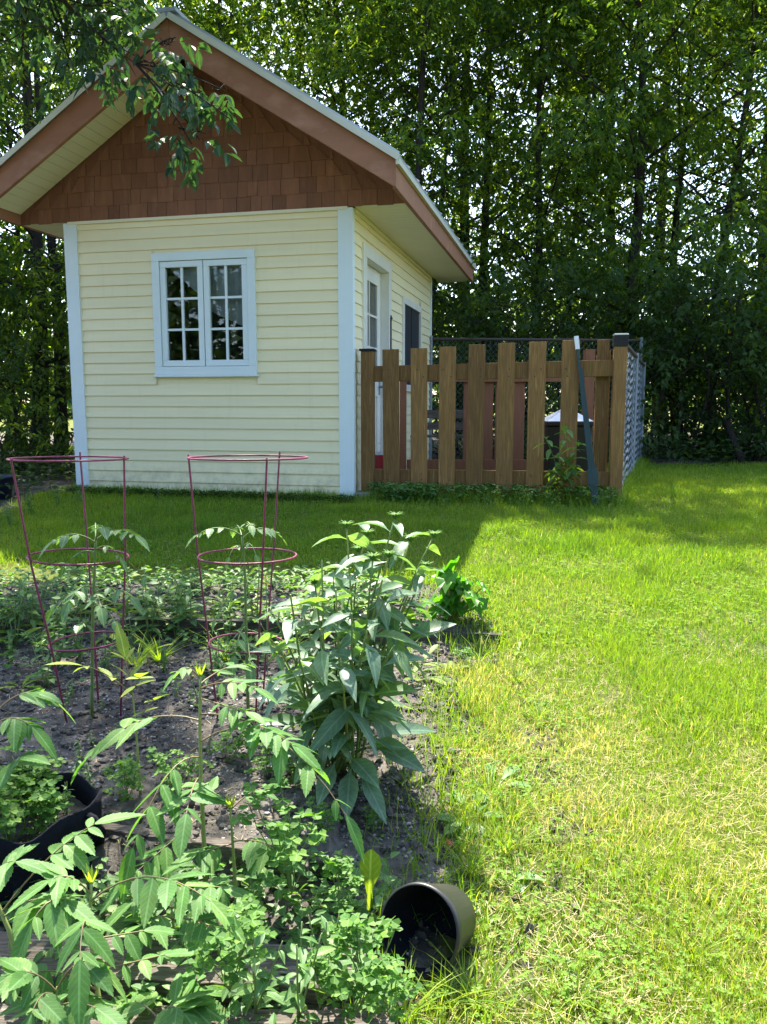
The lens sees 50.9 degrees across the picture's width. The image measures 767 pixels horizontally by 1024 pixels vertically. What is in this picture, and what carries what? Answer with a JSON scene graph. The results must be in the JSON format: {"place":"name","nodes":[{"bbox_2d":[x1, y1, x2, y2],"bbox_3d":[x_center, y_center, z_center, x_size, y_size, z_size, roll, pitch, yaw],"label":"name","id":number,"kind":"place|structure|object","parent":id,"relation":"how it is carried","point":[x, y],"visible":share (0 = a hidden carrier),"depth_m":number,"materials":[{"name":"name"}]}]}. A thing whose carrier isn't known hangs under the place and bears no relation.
{"place":"outdoors","nodes":[
{"label":"outdoors","id":0,"kind":"place"},
{"bbox_2d":[0,407,766,1023],"bbox_3d":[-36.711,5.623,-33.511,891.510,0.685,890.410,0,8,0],"label":"ground","id":1,"kind":"structure","parent":0,"point":[332,843],"depth_m":2.48,"materials":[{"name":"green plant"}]},
{"bbox_2d":[0,224,72,455],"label":"shrub","id":2,"kind":"object","parent":1,"relation":"on","point":[9,239],"visible":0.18,"depth_m":11.72,"materials":[{"name":"green plant"}]},
{"bbox_2d":[0,321,74,479],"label":"shrub","id":3,"kind":"object","parent":1,"relation":"on","point":[12,345],"visible":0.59,"depth_m":8.71,"materials":[{"name":"green plant"}]},
{"bbox_2d":[0,225,74,484],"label":"shrub","id":4,"kind":"object","parent":1,"relation":"on","point":[37,406],"visible":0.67,"depth_m":9.12,"materials":[{"name":"green plant"}]},
{"bbox_2d":[0,688,75,791],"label":"sumac seedling","id":5,"kind":"object","parent":1,"relation":"on","point":[17,729],"visible":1,"depth_m":1.81,"materials":[{"name":"green plant"}]},
{"bbox_2d":[0,444,75,506],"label":"wood edge weeds","id":6,"kind":"object","parent":1,"relation":"on","point":[32,476],"visible":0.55,"depth_m":8.19,"materials":[{"name":"green plant"}]},
{"bbox_2d":[0,769,105,901],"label":"grow bag","id":7,"kind":"object","parent":1,"relation":"on","point":[86,800],"visible":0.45,"depth_m":1.92,"materials":[{"name":"black fabric"}]},
{"bbox_2d":[0,765,49,841],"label":"wood sorrel","id":8,"kind":"object","parent":7,"relation":"in","point":[5,807],"visible":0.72,"depth_m":1.89,"materials":[{"name":"green plant"}]},
{"bbox_2d":[0,755,65,816],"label":"wood sorrel","id":9,"kind":"object","parent":7,"relation":"in","point":[30,778],"visible":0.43,"depth_m":2.02,"materials":[{"name":"green plant"}]},
{"bbox_2d":[7,779,73,842],"bbox_3d":[-0.829,0.731,1.935,0.114,0.154,0.149,13,11,42],"label":"wood sorrel","id":10,"kind":"object","parent":7,"relation":"in","point":[49,793],"visible":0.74,"depth_m":1.93,"materials":[{"name":"green plant"}]},
{"bbox_2d":[41,607,82,667],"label":"leafy weed","id":11,"kind":"object","parent":1,"relation":"on","point":[63,645],"visible":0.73,"depth_m":3.18,"materials":[{"name":"green plant"}]},
{"bbox_2d":[0,0,124,346],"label":"tree","id":12,"kind":"object","parent":1,"relation":"on","point":[28,24],"visible":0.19,"depth_m":10.52,"materials":[{"name":"green plant"}]},
{"bbox_2d":[0,948,127,1023],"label":"sumac seedling","id":13,"kind":"object","parent":1,"relation":"on","point":[53,1010],"visible":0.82,"depth_m":1.35,"materials":[{"name":"green plant"}]},
{"bbox_2d":[6,452,129,722],"bbox_3d":[-1.022,0.294,2.687,0.375,0.965,0.374,0,8,0],"label":"tomato cage","id":14,"kind":"object","parent":1,"relation":"on","point":[80,460],"visible":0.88,"depth_m":2.64,"materials":[{"name":"pink paint"}]},
{"bbox_2d":[0,812,145,949],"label":"sumac seedling","id":15,"kind":"object","parent":1,"relation":"on","point":[71,855],"visible":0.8,"depth_m":1.62,"materials":[{"name":"green plant"}]},
{"bbox_2d":[38,523,149,718],"bbox_3d":[-0.972,0.368,2.625,0.522,0.693,0.260,7,10,42],"label":"tomato plant","id":16,"kind":"object","parent":1,"relation":"on","point":[106,533],"visible":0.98,"depth_m":2.56,"materials":[{"name":"green plant"}]},
{"bbox_2d":[0,0,192,450],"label":"tree","id":17,"kind":"object","parent":1,"relation":"on","point":[19,232],"visible":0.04,"depth_m":13.24,"materials":[{"name":"green plant"}]},
{"bbox_2d":[0,0,205,413],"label":"tree","id":18,"kind":"object","parent":1,"relation":"on","point":[32,358],"visible":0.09,"depth_m":11.81,"materials":[{"name":"green plant"}]},
{"bbox_2d":[46,623,168,794],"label":"sumac seedling","id":19,"kind":"object","parent":1,"relation":"on","point":[122,641],"visible":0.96,"depth_m":2.21,"materials":[{"name":"green plant"}]},
{"bbox_2d":[0,0,241,192],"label":"overhanging tree","id":20,"kind":"object","parent":1,"relation":"on","point":[87,49],"visible":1,"depth_m":5.29,"materials":[{"name":"green plant"}]},
{"bbox_2d":[0,861,246,1023],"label":"sumac seedling","id":21,"kind":"object","parent":1,"relation":"on","point":[75,992],"visible":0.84,"depth_m":1.47,"materials":[{"name":"green plant"}]},
{"bbox_2d":[102,758,145,800],"bbox_3d":[-0.705,0.725,2.181,0.111,0.146,0.160,-2,10,-25],"label":"wood sorrel","id":22,"kind":"object","parent":1,"relation":"on","point":[128,771],"visible":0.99,"depth_m":2.15,"materials":[{"name":"green plant"}]},
{"bbox_2d":[0,0,249,458],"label":"tree","id":23,"kind":"object","parent":1,"relation":"on","point":[38,240],"visible":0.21,"depth_m":10.71,"materials":[{"name":"green plant"}]},
{"bbox_2d":[0,0,284,455],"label":"tree","id":24,"kind":"object","parent":1,"relation":"on","point":[51,241],"visible":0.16,"depth_m":10.69,"materials":[{"name":"green plant"}]},
{"bbox_2d":[129,570,168,638],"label":"leafy weed","id":25,"kind":"object","parent":1,"relation":"on","point":[146,602],"visible":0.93,"depth_m":3.46,"materials":[{"name":"green plant"}]},
{"bbox_2d":[0,0,299,400],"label":"tree","id":26,"kind":"object","parent":1,"relation":"on","point":[173,3],"visible":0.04,"depth_m":14.08,"materials":[{"name":"green plant"}]},
{"bbox_2d":[0,605,308,696],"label":"bed weeds","id":27,"kind":"object","parent":1,"relation":"on","point":[220,661],"visible":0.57,"depth_m":3.30,"materials":[{"name":"green plant"}]},
{"bbox_2d":[6,0,331,409],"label":"tree","id":28,"kind":"object","parent":1,"relation":"on","point":[222,17],"visible":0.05,"depth_m":14.56,"materials":[{"name":"green plant"}]},
{"bbox_2d":[146,746,209,786],"bbox_3d":[-0.582,0.717,2.243,0.148,0.142,0.144,-7,10,-42],"label":"wood sorrel","id":29,"kind":"object","parent":1,"relation":"on","point":[166,769],"visible":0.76,"depth_m":2.23,"materials":[{"name":"green plant"}]},
{"bbox_2d":[116,971,240,1023],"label":"sumac seedling","id":30,"kind":"object","parent":1,"relation":"on","point":[201,1005],"visible":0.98,"depth_m":1.43,"materials":[{"name":"green plant"}]},
{"bbox_2d":[100,875,261,963],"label":"sumac seedling","id":31,"kind":"object","parent":1,"relation":"on","point":[193,930],"visible":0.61,"depth_m":1.65,"materials":[{"name":"green plant"}]},
{"bbox_2d":[0,932,367,1008],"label":"landscape timber","id":32,"kind":"object","parent":1,"relation":"on","point":[164,972],"visible":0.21,"depth_m":1.58,"materials":[{"name":"grey wood"}]},
{"bbox_2d":[0,557,376,665],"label":"bed weeds","id":33,"kind":"object","parent":1,"relation":"on","point":[221,578],"visible":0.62,"depth_m":4.05,"materials":[{"name":"green plant"}]},
{"bbox_2d":[0,1003,394,1023],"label":"landscape timber","id":34,"kind":"object","parent":1,"relation":"on","point":[333,1016],"visible":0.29,"depth_m":1.46,"materials":[{"name":"wood"}]},
{"bbox_2d":[234,929,287,1013],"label":"leafy weed","id":35,"kind":"object","parent":34,"relation":"on","point":[260,987],"visible":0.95,"depth_m":1.42,"materials":[{"name":"green plant"}]},
{"bbox_2d":[324,954,387,1023],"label":"wood sorrel","id":36,"kind":"object","parent":34,"relation":"on","point":[370,975],"visible":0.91,"depth_m":1.40,"materials":[{"name":"green plant"}]},
{"bbox_2d":[354,953,423,1022],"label":"wood sorrel","id":37,"kind":"object","parent":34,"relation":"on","point":[393,992],"visible":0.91,"depth_m":1.38,"materials":[{"name":"green plant"}]},
{"bbox_2d":[0,847,401,1023],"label":"bed weeds","id":38,"kind":"object","parent":1,"relation":"on","point":[236,1008],"visible":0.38,"depth_m":1.75,"materials":[{"name":"green plant"}]},
{"bbox_2d":[185,893,276,990],"bbox_3d":[-0.285,0.797,1.480,0.163,0.178,0.193,-3,8,-19],"label":"wood sorrel","id":39,"kind":"object","parent":38,"relation":"on","point":[230,950],"visible":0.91,"depth_m":1.45,"materials":[{"name":"green plant"}]},
{"bbox_2d":[230,776,343,892],"bbox_3d":[-0.197,0.710,1.730,0.250,0.231,0.210,8,11,44],"label":"wood sorrel","id":40,"kind":"object","parent":38,"relation":"on","point":[285,832],"visible":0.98,"depth_m":1.72,"materials":[{"name":"green plant"}]},
{"bbox_2d":[301,948,344,1008],"bbox_3d":[-0.101,0.836,1.440,0.074,0.100,0.097,-10,14,-36],"label":"wood sorrel","id":41,"kind":"object","parent":38,"relation":"on","point":[320,961],"visible":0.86,"depth_m":1.44,"materials":[{"name":"green plant"}]},
{"bbox_2d":[321,855,363,908],"bbox_3d":[-0.079,0.798,1.736,0.080,0.108,0.104,-5,5,-43],"label":"wood sorrel","id":42,"kind":"object","parent":38,"relation":"on","point":[352,882],"visible":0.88,"depth_m":1.73,"materials":[{"name":"green plant"}]},
{"bbox_2d":[321,909,402,989],"bbox_3d":[-0.041,0.800,1.485,0.141,0.146,0.109,-5,5,-23],"label":"wood sorrel","id":43,"kind":"object","parent":38,"relation":"on","point":[385,928],"visible":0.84,"depth_m":1.47,"materials":[{"name":"green plant"}]},
{"bbox_2d":[63,486,356,503],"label":"ground cover","id":44,"kind":"object","parent":1,"relation":"on","point":[222,492],"visible":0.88,"depth_m":7.01,"materials":[{"name":"green plant"}]},
{"bbox_2d":[102,823,330,880],"bbox_3d":[-0.463,0.873,2.009,0.680,0.149,0.043,2,8,13],"label":"bed board","id":45,"kind":"object","parent":1,"relation":"on","point":[125,830],"visible":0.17,"depth_m":1.98,"materials":[{"name":"grey wood"}]},
{"bbox_2d":[70,660,364,914],"bbox_3d":[-0.401,0.634,1.836,0.502,0.544,0.600,-4,9,-30],"label":"sumac seedling","id":46,"kind":"object","parent":1,"relation":"on","point":[164,859],"visible":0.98,"depth_m":1.78,"materials":[{"name":"green plant"}]},
{"bbox_2d":[206,727,248,767],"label":"wood sorrel","id":47,"kind":"object","parent":1,"relation":"on","point":[238,743],"visible":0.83,"depth_m":2.37,"materials":[{"name":"green plant"}]},
{"bbox_2d":[163,776,307,939],"bbox_3d":[-0.343,0.783,1.824,0.306,0.280,0.280,-2,8,-14],"label":"sumac seedling","id":48,"kind":"object","parent":1,"relation":"on","point":[209,861],"visible":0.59,"depth_m":1.79,"materials":[{"name":"green plant"}]},
{"bbox_2d":[186,522,286,717],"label":"tomato plant","id":49,"kind":"object","parent":1,"relation":"on","point":[243,645],"visible":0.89,"depth_m":2.57,"materials":[{"name":"green plant"}]},
{"bbox_2d":[2,0,472,393],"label":"tree","id":50,"kind":"object","parent":1,"relation":"on","point":[300,47],"visible":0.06,"depth_m":15.40,"materials":[{"name":"green plant"}]},
{"bbox_2d":[0,6,475,495],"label":"garden shed","id":51,"kind":"structure","parent":1,"relation":"on","point":[280,274],"depth_m":7.08,"materials":[{"name":"yellow wood"}]},
{"bbox_2d":[151,249,258,376],"bbox_3d":[-1.513,-1.779,7.411,0.999,1.082,0.665,2,8,13],"label":"window","id":52,"kind":"structure","parent":51,"relation":"in","point":[221,298],"depth_m":7.14,"materials":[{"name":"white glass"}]},
{"bbox_2d":[361,242,392,451],"bbox_3d":[-0.098,-1.360,7.754,0.173,2.175,1.110,2,8,13],"label":"door","id":53,"kind":"structure","parent":51,"relation":"in","point":[376,271],"depth_m":8.03,"materials":[{"name":"white paint"}]},
{"bbox_2d":[401,296,421,391],"bbox_3d":[0.311,-1.913,9.366,0.072,1.025,1.110,2,8,13],"label":"window","id":54,"kind":"structure","parent":51,"relation":"in","point":[411,325],"depth_m":9.24,"materials":[{"name":"white paint"}]},
{"bbox_2d":[124,616,368,641],"bbox_3d":[-0.597,0.538,3.527,1.063,0.163,0.041,0,8,1],"label":"bed board","id":55,"kind":"object","parent":1,"relation":"on","point":[185,623],"visible":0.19,"depth_m":3.51,"materials":[{"name":"grey wood"}]},
{"bbox_2d":[187,451,307,724],"bbox_3d":[-0.434,0.293,2.642,0.386,0.964,0.383,0,8,0],"label":"tomato cage","id":56,"kind":"object","parent":1,"relation":"on","point":[189,458],"visible":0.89,"depth_m":2.61,"materials":[{"name":"pink paint"}]},
{"bbox_2d":[3,0,528,401],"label":"tree","id":57,"kind":"object","parent":1,"relation":"on","point":[250,29],"visible":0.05,"depth_m":15.29,"materials":[{"name":"green plant"}]},
{"bbox_2d":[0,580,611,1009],"bbox_3d":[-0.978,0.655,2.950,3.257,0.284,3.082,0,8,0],"label":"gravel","id":58,"kind":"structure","parent":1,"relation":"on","point":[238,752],"depth_m":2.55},
{"bbox_2d":[278,921,336,1021],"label":"leafy weed","id":59,"kind":"object","parent":1,"relation":"on","point":[290,997],"visible":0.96,"depth_m":1.41,"materials":[{"name":"green plant"}]},
{"bbox_2d":[249,511,455,824],"bbox_3d":[-0.106,0.390,2.252,0.532,0.780,0.578,4,8,25],"label":"flowering clump","id":60,"kind":"object","parent":1,"relation":"on","point":[347,699],"visible":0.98,"depth_m":2.19,"materials":[{"name":"green plant"}]},
{"bbox_2d":[359,850,381,911],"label":"leaf","id":61,"kind":"object","parent":1,"relation":"on","point":[370,867],"visible":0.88,"depth_m":1.80,"materials":[{"name":"green plant"}]},
{"bbox_2d":[178,0,563,387],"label":"tree","id":62,"kind":"object","parent":1,"relation":"on","point":[275,4],"visible":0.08,"depth_m":14.95,"materials":[{"name":"green plant"}]},
{"bbox_2d":[0,281,754,417],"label":"wood","id":63,"kind":"object","parent":1,"relation":"on","point":[69,403],"visible":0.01,"depth_m":45.76,"materials":[{"name":"green plant"}]},
{"bbox_2d":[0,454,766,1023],"bbox_3d":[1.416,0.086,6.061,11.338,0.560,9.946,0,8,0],"label":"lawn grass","id":64,"kind":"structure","parent":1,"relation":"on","point":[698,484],"depth_m":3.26,"materials":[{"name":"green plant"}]},
{"bbox_2d":[0,462,766,1023],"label":"clover","id":65,"kind":"object","parent":1,"relation":"on","point":[588,954],"visible":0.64,"depth_m":1.91,"materials":[{"name":"green plant"}]},
{"bbox_2d":[217,0,606,399],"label":"tree","id":66,"kind":"object","parent":1,"relation":"on","point":[287,39],"visible":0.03,"depth_m":18.41,"materials":[{"name":"green plant"}]},
{"bbox_2d":[242,0,613,289],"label":"tree","id":67,"kind":"object","parent":1,"relation":"on","point":[420,89],"visible":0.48,"depth_m":12.99,"materials":[{"name":"green plant"}]},
{"bbox_2d":[380,882,475,978],"bbox_3d":[0.102,0.855,1.689,0.174,0.202,0.204,4,9,28],"label":"nursery pot","id":68,"kind":"object","parent":1,"relation":"on","point":[454,904],"visible":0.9,"depth_m":1.70,"materials":[{"name":"black plastic"},{"name":"soil"}]},
{"bbox_2d":[373,626,501,643],"bbox_3d":[0.233,0.572,3.512,0.556,0.175,0.042,0,8,1],"label":"bed board","id":69,"kind":"object","parent":1,"relation":"on","point":[433,637],"visible":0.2,"depth_m":3.49,"materials":[{"name":"grey wood"}]},
{"bbox_2d":[416,556,490,621],"bbox_3d":[0.314,0.338,3.577,0.333,0.303,0.253,3,8,21],"label":"rhubarb","id":70,"kind":"object","parent":1,"relation":"on","point":[453,586],"visible":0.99,"depth_m":3.53,"materials":[{"name":"green plant"}]},
{"bbox_2d":[237,0,674,344],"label":"tree","id":71,"kind":"object","parent":1,"relation":"on","point":[403,134],"visible":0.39,"depth_m":13.23,"materials":[{"name":"green plant"}]},
{"bbox_2d":[230,0,706,431],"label":"tree","id":72,"kind":"object","parent":1,"relation":"on","point":[448,62],"visible":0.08,"depth_m":15.38,"materials":[{"name":"green plant"}]},
{"bbox_2d":[417,916,557,1023],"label":"grass tuft","id":73,"kind":"object","parent":1,"relation":"on","point":[496,980],"visible":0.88,"depth_m":1.56,"materials":[{"name":"green plant"}]},
{"bbox_2d":[359,333,628,499],"bbox_3d":[0.905,-0.790,6.945,2.230,1.424,0.542,0,8,0],"label":"wooden fence","id":74,"kind":"object","parent":1,"relation":"on","point":[505,371],"visible":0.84,"depth_m":6.84,"materials":[{"name":"brown wood"}]},
{"bbox_2d":[365,481,623,507],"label":"ground ivy","id":75,"kind":"object","parent":1,"relation":"on","point":[406,488],"visible":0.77,"depth_m":6.81,"materials":[{"name":"green plant"}]},
{"bbox_2d":[400,349,594,469],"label":"wooden gate","id":76,"kind":"structure","parent":1,"relation":"on","point":[519,463],"depth_m":8.67,"materials":[{"name":"brown wood"}]},
{"bbox_2d":[432,228,571,456],"bbox_3d":[0.965,-2.222,11.930,3.575,3.462,3.312,4,8,25],"label":"shrub","id":77,"kind":"object","parent":1,"relation":"on","point":[472,335],"visible":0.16,"depth_m":11.18,"materials":[{"name":"green plant"}]},
{"bbox_2d":[263,0,746,406],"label":"tree","id":78,"kind":"object","parent":1,"relation":"on","point":[571,156],"visible":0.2,"depth_m":13.55,"materials":[{"name":"green plant"}]},
{"bbox_2d":[432,254,612,452],"bbox_3d":[1.744,-2.454,12.924,3.360,3.478,3.714,-1,8,-4],"label":"shrub","id":79,"kind":"object","parent":1,"relation":"on","point":[529,321],"visible":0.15,"depth_m":12.84,"materials":[{"name":"green plant"}]},
{"bbox_2d":[429,336,642,459],"bbox_3d":[2.035,-1.439,10.779,2.889,1.774,0.048,-1,8,-5],"label":"chain link fence","id":80,"kind":"object","parent":1,"relation":"on","point":[432,339],"visible":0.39,"depth_m":10.66,"materials":[{"name":"metal"}]},
{"bbox_2d":[336,0,766,436],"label":"tree","id":81,"kind":"object","parent":1,"relation":"on","point":[538,119],"visible":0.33,"depth_m":12.80,"materials":[{"name":"green plant"}]},
{"bbox_2d":[532,426,585,493],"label":"climbing weed","id":82,"kind":"object","parent":1,"relation":"on","point":[557,469],"visible":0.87,"depth_m":6.61,"materials":[{"name":"green plant"}]},
{"bbox_2d":[432,219,689,459],"bbox_3d":[2.218,-2.369,12.058,3.900,3.777,3.613,-7,10,-41],"label":"shrub","id":83,"kind":"object","parent":1,"relation":"on","point":[579,285],"visible":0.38,"depth_m":11.58,"materials":[{"name":"green plant"}]},
{"bbox_2d":[543,410,593,470],"bbox_3d":[1.795,-0.632,7.987,0.470,0.755,0.470,0,8,0],"label":"compost bin","id":84,"kind":"object","parent":1,"relation":"on","point":[552,425],"visible":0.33,"depth_m":7.78,"materials":[{"name":"black plastic"}]},
{"bbox_2d":[400,0,765,403],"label":"tree","id":85,"kind":"object","parent":1,"relation":"on","point":[597,212],"visible":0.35,"depth_m":13.51,"materials":[{"name":"green plant"}]},
{"bbox_2d":[526,918,639,1023],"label":"grass tuft","id":86,"kind":"object","parent":1,"relation":"on","point":[587,980],"visible":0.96,"depth_m":1.57,"materials":[{"name":"green plant"}]},
{"bbox_2d":[409,0,766,427],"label":"tree","id":87,"kind":"object","parent":1,"relation":"on","point":[494,11],"visible":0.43,"depth_m":12.78,"materials":[{"name":"green plant"}]},
{"bbox_2d":[414,3,766,426],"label":"tree","id":88,"kind":"object","parent":1,"relation":"on","point":[547,107],"visible":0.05,"depth_m":17.38,"materials":[{"name":"green plant"}]},
{"bbox_2d":[437,432,766,466],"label":"wood edge weeds","id":89,"kind":"object","parent":1,"relation":"on","point":[749,453],"visible":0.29,"depth_m":10.83,"materials":[{"name":"green plant"}]},
{"bbox_2d":[485,244,726,453],"bbox_3d":[3.467,-2.444,12.860,3.714,3.478,3.360,-1,8,-10],"label":"shrub","id":90,"kind":"object","parent":1,"relation":"on","point":[610,325],"visible":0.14,"depth_m":12.21,"materials":[{"name":"green plant"}]},
{"bbox_2d":[454,0,766,434],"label":"tree","id":91,"kind":"object","parent":1,"relation":"on","point":[710,58],"visible":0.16,"depth_m":15.46,"materials":[{"name":"green plant"}]},
{"bbox_2d":[472,0,765,432],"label":"tree","id":92,"kind":"object","parent":1,"relation":"on","point":[660,224],"visible":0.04,"depth_m":21.62,"materials":[{"name":"green plant"}]},
{"bbox_2d":[622,344,645,487],"bbox_3d":[2.750,-1.003,8.855,0.045,1.460,4.278,3,8,20],"label":"chain link fence","id":93,"kind":"object","parent":1,"relation":"on","point":[635,383],"visible":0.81,"depth_m":8.78,"materials":[{"name":"metal"}]},
{"bbox_2d":[508,0,766,434],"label":"tree","id":94,"kind":"object","parent":1,"relation":"on","point":[606,125],"visible":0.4,"depth_m":13.50,"materials":[{"name":"green plant"}]},
{"bbox_2d":[512,214,766,462],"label":"shrub","id":95,"kind":"object","parent":1,"relation":"on","point":[646,281],"visible":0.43,"depth_m":10.91,"materials":[{"name":"green plant"}]},
{"bbox_2d":[517,0,766,419],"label":"tree","id":96,"kind":"object","parent":1,"relation":"on","point":[756,22],"visible":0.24,"depth_m":13.35,"materials":[{"name":"green plant"}]},
{"bbox_2d":[542,0,766,437],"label":"tree","id":97,"kind":"object","parent":1,"relation":"on","point":[725,152],"visible":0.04,"depth_m":17.46,"materials":[{"name":"green plant"}]},
{"bbox_2d":[609,231,766,461],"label":"shrub","id":98,"kind":"object","parent":1,"relation":"on","point":[727,378],"visible":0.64,"depth_m":10.93,"materials":[{"name":"green plant"}]},
{"bbox_2d":[610,302,766,458],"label":"shrub","id":99,"kind":"object","parent":1,"relation":"on","point":[684,379],"visible":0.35,"depth_m":11.61,"materials":[{"name":"green plant"}]},
{"bbox_2d":[624,0,766,348],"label":"tree","id":100,"kind":"object","parent":1,"relation":"on","point":[752,112],"visible":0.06,"depth_m":17.00,"materials":[{"name":"green plant"}]},
{"bbox_2d":[631,225,766,462],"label":"shrub","id":101,"kind":"object","parent":1,"relation":"on","point":[739,319],"visible":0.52,"depth_m":10.91,"materials":[{"name":"green plant"}]},
{"bbox_2d":[631,291,766,461],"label":"shrub","id":102,"kind":"object","parent":1,"relation":"on","point":[739,397],"visible":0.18,"depth_m":11.91,"materials":[{"name":"green plant"}]},
{"bbox_2d":[659,203,766,460],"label":"shrub","id":103,"kind":"object","parent":1,"relation":"on","point":[756,422],"visible":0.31,"depth_m":11.56,"materials":[{"name":"green plant"}]},
{"bbox_2d":[0,0,766,405],"label":"sky","id":104,"kind":"structure","parent":0,"point":[734,116],"materials":[{"name":"white"}]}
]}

